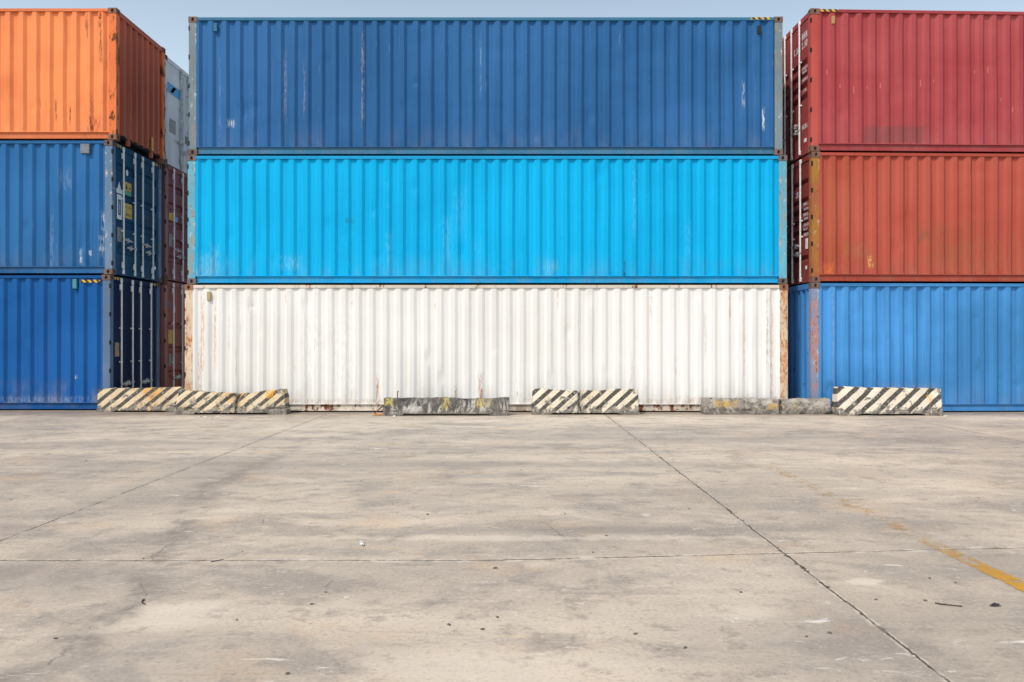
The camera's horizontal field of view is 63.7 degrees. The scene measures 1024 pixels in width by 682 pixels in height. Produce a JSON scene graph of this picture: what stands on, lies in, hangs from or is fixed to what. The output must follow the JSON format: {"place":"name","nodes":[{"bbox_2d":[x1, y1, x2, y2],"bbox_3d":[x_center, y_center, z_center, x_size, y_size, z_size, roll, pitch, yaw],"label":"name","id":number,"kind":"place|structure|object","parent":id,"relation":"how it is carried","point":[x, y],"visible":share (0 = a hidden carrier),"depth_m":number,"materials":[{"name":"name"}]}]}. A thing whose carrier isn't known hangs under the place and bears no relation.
{"place":"outdoors","nodes":[
{"label":"outdoors","id":0,"kind":"place"},
{"bbox_2d":[0,409,1023,681],"bbox_3d":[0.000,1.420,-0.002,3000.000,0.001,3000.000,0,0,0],"label":"ground","id":1,"kind":"structure","parent":0,"point":[794,529],"depth_m":5.74,"materials":[{"name":"concrete"}]},
{"bbox_2d":[0,275,159,408],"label":"shipping container","id":2,"kind":"object","parent":1,"relation":"on","point":[72,341],"visible":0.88,"depth_m":17.25,"materials":[{"name":"blue metal"}]},
{"bbox_2d":[0,140,161,282],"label":"shipping container","id":3,"kind":"object","parent":2,"relation":"on","point":[80,207],"visible":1,"depth_m":17.25,"materials":[{"name":"blue metal"}]},
{"bbox_2d":[0,8,165,164],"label":"shipping container","id":4,"kind":"object","parent":3,"relation":"on","point":[82,74],"visible":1,"depth_m":17.24,"materials":[{"name":"orange metal"}]},
{"bbox_2d":[115,147,137,275],"bbox_3d":[-8.350,-2.794,17.888,0.121,2.720,1.039,0,0,0],"label":"door","id":5,"kind":"structure","parent":3,"relation":"in","point":[126,216],"depth_m":17.89,"materials":[{"name":"blue paint"}]},
{"bbox_2d":[137,157,157,278],"bbox_3d":[-8.350,-2.792,18.939,0.121,2.720,1.039,0,0,0],"label":"door","id":6,"kind":"structure","parent":3,"relation":"in","point":[147,263],"depth_m":18.97,"materials":[{"name":"blue paint"}]},
{"bbox_2d":[113,278,135,387],"bbox_3d":[-8.398,0.030,17.893,0.121,2.751,1.039,0,0,0],"label":"door","id":7,"kind":"structure","parent":2,"relation":"in","point":[124,294],"depth_m":17.89,"materials":[{"name":"blue paint"}]},
{"bbox_2d":[135,281,155,387],"bbox_3d":[-8.398,0.031,18.945,0.121,2.751,1.039,0,0,0],"label":"door","id":8,"kind":"structure","parent":2,"relation":"in","point":[145,332],"depth_m":18.92,"materials":[{"name":"blue paint"}]},
{"bbox_2d":[96,387,184,411],"bbox_3d":[-7.583,1.193,16.973,1.787,0.506,0.400,0,0,0],"label":"concrete barrier","id":9,"kind":"object","parent":1,"relation":"on","point":[139,399],"visible":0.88,"depth_m":16.84,"materials":[{"name":"paint"}]},
{"bbox_2d":[148,280,184,386],"bbox_3d":[-14.396,-0.003,20.999,12.232,2.911,2.438,0,0,0],"label":"shipping container","id":10,"kind":"object","parent":1,"relation":"on","point":[172,334],"visible":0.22,"depth_m":20.24,"materials":[{"name":"metal"}]},
{"bbox_2d":[167,283,183,386],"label":"door","id":11,"kind":"structure","parent":10,"relation":"in","point":[175,295],"depth_m":20.47,"materials":[{"name":"orange paint"}]},
{"bbox_2d":[161,163,194,284],"bbox_3d":[-14.386,-2.868,21.004,12.232,2.801,2.438,0,0,0],"label":"shipping container","id":12,"kind":"object","parent":10,"relation":"on","point":[174,258],"visible":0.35,"depth_m":20.30,"materials":[{"name":"red metal"}]},
{"bbox_2d":[168,169,184,280],"bbox_3d":[-8.330,-2.872,20.478,0.121,2.722,1.039,0,0,0],"label":"door","id":13,"kind":"structure","parent":12,"relation":"in","point":[176,183],"depth_m":20.51,"materials":[{"name":"red paint"}]},
{"bbox_2d":[165,54,188,174],"bbox_3d":[-14.406,-5.585,21.008,12.232,2.614,2.438,0,0,0],"label":"shipping container","id":14,"kind":"object","parent":12,"relation":"on","point":[176,113],"visible":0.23,"depth_m":20.56,"materials":[{"name":"white metal"}]},
{"bbox_2d":[167,62,187,169],"bbox_3d":[-8.350,-5.588,20.567,0.121,2.535,1.207,0,0,0],"label":"door","id":15,"kind":"structure","parent":14,"relation":"in","point":[175,79],"depth_m":20.50,"materials":[{"name":"grey paint"}]},
{"bbox_2d":[184,75,188,169],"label":"door","id":16,"kind":"structure","parent":14,"relation":"in","point":[186,80],"depth_m":21.19,"materials":[{"name":"grey paint"}]},
{"bbox_2d":[184,179,187,277],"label":"door","id":17,"kind":"structure","parent":12,"relation":"in","point":[186,181],"depth_m":21.14,"materials":[{"name":"red paint"}]},
{"bbox_2d":[184,290,184,386],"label":"door","id":18,"kind":"structure","parent":10,"relation":"in","point":[184,290],"depth_m":21.02,"materials":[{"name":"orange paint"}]},
{"bbox_2d":[174,388,290,414],"bbox_3d":[-5.543,1.196,16.404,2.217,0.498,0.442,0,0,0],"label":"concrete barrier","id":19,"kind":"object","parent":1,"relation":"on","point":[274,401],"visible":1,"depth_m":16.26,"materials":[{"name":"paint"}]},
{"bbox_2d":[383,397,509,415],"bbox_3d":[-1.275,1.271,16.151,2.455,0.349,0.441,0,0,0],"label":"concrete barrier","id":20,"kind":"object","parent":1,"relation":"on","point":[499,406],"visible":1,"depth_m":16.01,"materials":[{"name":"paint"}]},
{"bbox_2d":[184,284,787,410],"bbox_3d":[-0.543,0.149,17.983,12.320,2.597,2.450,0,0,0],"label":"shipping container","id":21,"kind":"object","parent":1,"relation":"on","point":[372,347],"visible":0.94,"depth_m":16.80,"materials":[{"name":"white metal"}]},
{"bbox_2d":[187,155,786,284],"bbox_3d":[-0.523,-2.469,17.997,12.247,2.620,2.438,0,0,0],"label":"shipping container","id":22,"kind":"object","parent":21,"relation":"on","point":[486,220],"visible":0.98,"depth_m":16.81,"materials":[{"name":"metal"}]},
{"bbox_2d":[188,17,782,155],"bbox_3d":[-0.556,-5.195,18.000,12.143,2.814,2.450,0,0,0],"label":"shipping container","id":23,"kind":"object","parent":22,"relation":"on","point":[485,86],"visible":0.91,"depth_m":16.82,"materials":[{"name":"blue metal"}]},
{"bbox_2d":[531,388,639,414],"bbox_3d":[1.449,1.195,16.393,2.128,0.502,0.418,0,0,0],"label":"concrete barrier","id":24,"kind":"object","parent":1,"relation":"on","point":[619,400],"visible":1,"depth_m":16.25,"materials":[{"name":"paint"}]},
{"bbox_2d":[700,397,830,413],"bbox_3d":[5.040,1.283,16.422,2.517,0.325,0.367,0,0,0],"label":"concrete barrier","id":25,"kind":"object","parent":1,"relation":"on","point":[739,405],"visible":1,"depth_m":16.28,"materials":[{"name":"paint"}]},
{"bbox_2d":[831,386,942,415],"bbox_3d":[7.348,1.167,16.184,2.042,0.556,0.438,0,0,0],"label":"concrete barrier","id":26,"kind":"object","parent":1,"relation":"on","point":[850,401],"visible":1,"depth_m":16.04,"materials":[{"name":"paint"}]},
{"bbox_2d":[788,282,1023,410],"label":"shipping container","id":27,"kind":"object","parent":1,"relation":"on","point":[961,346],"visible":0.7,"depth_m":16.76,"materials":[{"name":"blue metal"}]},
{"bbox_2d":[787,152,1023,286],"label":"shipping container","id":28,"kind":"object","parent":27,"relation":"on","point":[958,218],"visible":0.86,"depth_m":16.77,"materials":[{"name":"red metal"}]},
{"bbox_2d":[787,171,790,280],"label":"door","id":29,"kind":"structure","parent":28,"relation":"in","point":[788,173],"depth_m":17.96,"materials":[{"name":"red metal"}]},
{"bbox_2d":[791,159,808,283],"bbox_3d":[6.050,-2.509,17.346,0.121,2.556,1.039,0,0,-2],"label":"door","id":30,"kind":"structure","parent":28,"relation":"in","point":[800,174],"depth_m":17.28,"materials":[{"name":"red metal"}]},
{"bbox_2d":[783,8,1023,166],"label":"shipping container","id":31,"kind":"object","parent":28,"relation":"on","point":[893,81],"visible":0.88,"depth_m":16.77,"materials":[{"name":"metal"}]},
{"bbox_2d":[783,36,789,158],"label":"door","id":32,"kind":"structure","parent":31,"relation":"in","point":[786,45],"depth_m":18.06,"materials":[{"name":"paint"}]},
{"bbox_2d":[790,19,807,159],"bbox_3d":[6.032,-5.279,17.349,0.121,2.808,1.039,0,0,-2],"label":"door","id":33,"kind":"structure","parent":31,"relation":"in","point":[799,39],"depth_m":17.28,"materials":[{"name":"paint"}]},
{"bbox_2d":[935,602,961,606],"bbox_3d":[2.355,1.422,4.450,0.130,0.009,0.017,0,0,26],"label":"twig","id":34,"kind":"object","parent":1,"relation":"on","point":[947,604],"visible":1,"depth_m":4.45,"materials":[{"name":"brown plant"}]},
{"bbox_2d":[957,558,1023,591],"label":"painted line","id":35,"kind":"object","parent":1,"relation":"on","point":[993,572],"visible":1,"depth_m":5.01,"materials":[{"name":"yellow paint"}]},
{"bbox_2d":[0,0,1023,73],"label":"sky","id":36,"kind":"structure","parent":0,"point":[166,22],"materials":[{"name":"blue"}]}
]}

